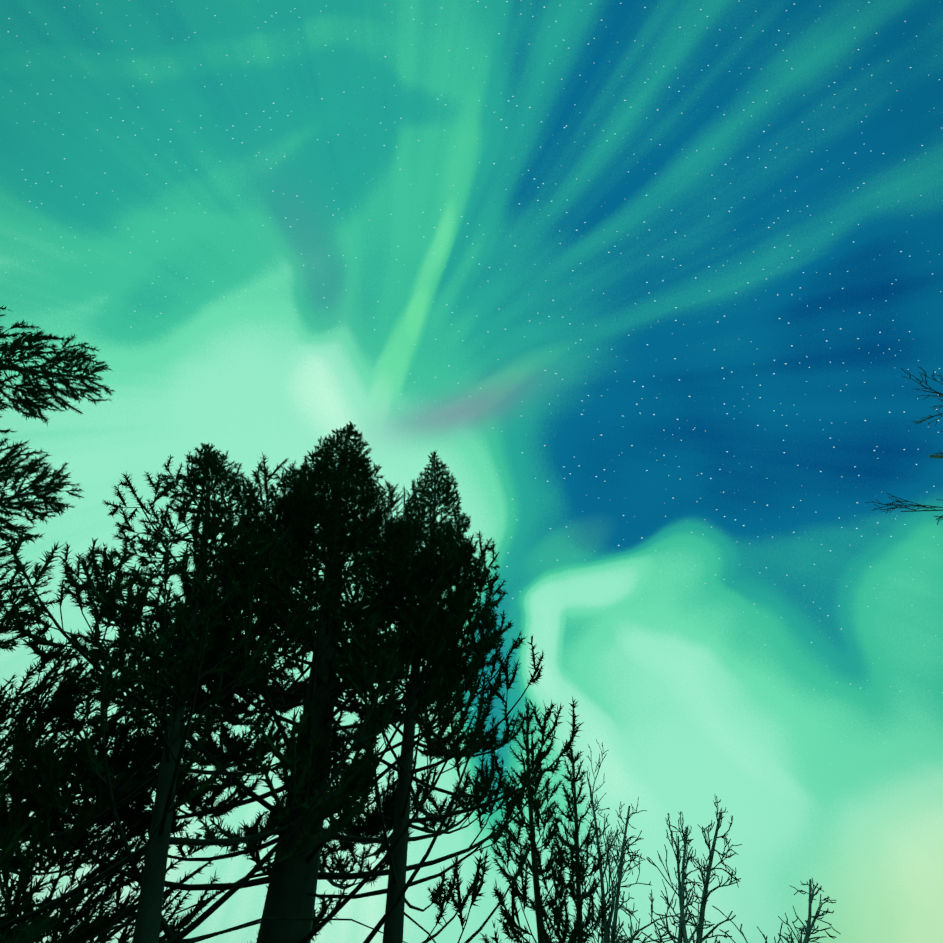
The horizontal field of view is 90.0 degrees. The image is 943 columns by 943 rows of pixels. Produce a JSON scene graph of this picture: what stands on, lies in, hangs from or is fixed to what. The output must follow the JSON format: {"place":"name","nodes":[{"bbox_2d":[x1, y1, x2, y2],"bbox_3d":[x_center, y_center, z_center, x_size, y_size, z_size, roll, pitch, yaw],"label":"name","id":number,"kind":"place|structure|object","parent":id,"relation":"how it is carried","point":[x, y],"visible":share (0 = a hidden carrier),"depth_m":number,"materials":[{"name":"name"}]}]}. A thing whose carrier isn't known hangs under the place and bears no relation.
{"place":"outdoors","nodes":[
{"label":"outdoors","id":0,"kind":"place"},
{"bbox_2d":[0,0,942,942],"label":"sky","id":1,"kind":"structure","parent":0,"point":[654,283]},
{"bbox_3d":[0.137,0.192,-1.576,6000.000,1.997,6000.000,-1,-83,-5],"label":"ground","id":2,"kind":"structure","parent":0,"visible":0},
{"bbox_2d":[0,551,58,652],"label":"spruce tree","id":3,"kind":"object","parent":2,"relation":"on","point":[4,628],"visible":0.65,"depth_m":4.73,"materials":[{"name":"black plant"}]},
{"bbox_2d":[0,438,84,571],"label":"spruce tree","id":4,"kind":"object","parent":2,"relation":"on","point":[35,486],"visible":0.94,"depth_m":5.00,"materials":[{"name":"black plant"}]},
{"bbox_2d":[0,305,114,434],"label":"spruce tree","id":5,"kind":"object","parent":2,"relation":"on","point":[74,354],"visible":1,"depth_m":5.30,"materials":[{"name":"black plant"}]},
{"bbox_2d":[0,627,224,942],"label":"pine tree","id":6,"kind":"object","parent":2,"relation":"on","point":[84,929],"visible":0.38,"depth_m":3.29,"materials":[{"name":"black plant"}]},
{"bbox_2d":[0,442,406,942],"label":"pine tree","id":7,"kind":"object","parent":2,"relation":"on","point":[148,913],"visible":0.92,"depth_m":2.62,"materials":[{"name":"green plant"}]},
{"bbox_2d":[0,421,547,942],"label":"pine tree","id":8,"kind":"object","parent":2,"relation":"on","point":[336,517],"visible":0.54,"depth_m":3.41,"materials":[{"name":"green plant"}]},
{"bbox_2d":[243,450,582,942],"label":"pine tree","id":9,"kind":"object","parent":2,"relation":"on","point":[394,921],"visible":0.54,"depth_m":3.66,"materials":[{"name":"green plant"}]},
{"bbox_2d":[480,697,595,942],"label":"young pine tree","id":10,"kind":"object","parent":2,"relation":"on","point":[537,871],"visible":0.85,"depth_m":4.04,"materials":[{"name":"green plant"}]},
{"bbox_2d":[535,737,622,942],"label":"young pine tree","id":11,"kind":"object","parent":2,"relation":"on","point":[576,897],"visible":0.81,"depth_m":4.47,"materials":[{"name":"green plant"}]},
{"bbox_2d":[558,739,676,942],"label":"birch tree","id":12,"kind":"object","parent":2,"relation":"on","point":[615,892],"visible":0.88,"depth_m":4.23,"materials":[{"name":"black plant"}]},
{"bbox_2d":[642,811,718,942],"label":"birch tree","id":13,"kind":"object","parent":2,"relation":"on","point":[684,875],"visible":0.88,"depth_m":3.90,"materials":[{"name":"black plant"}]},
{"bbox_2d":[646,796,836,942],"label":"birch tree","id":14,"kind":"object","parent":2,"relation":"on","point":[703,902],"visible":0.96,"depth_m":4.03,"materials":[{"name":"black plant"}]},
{"bbox_2d":[778,878,839,942],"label":"birch tree","id":15,"kind":"object","parent":2,"relation":"on","point":[807,933],"visible":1,"depth_m":3.87,"materials":[{"name":"black plant"}]},
{"bbox_2d":[866,366,942,524],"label":"birch tree","id":16,"kind":"object","parent":2,"relation":"on","point":[931,456],"visible":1,"depth_m":7.04,"materials":[{"name":"black plant"}]}
]}

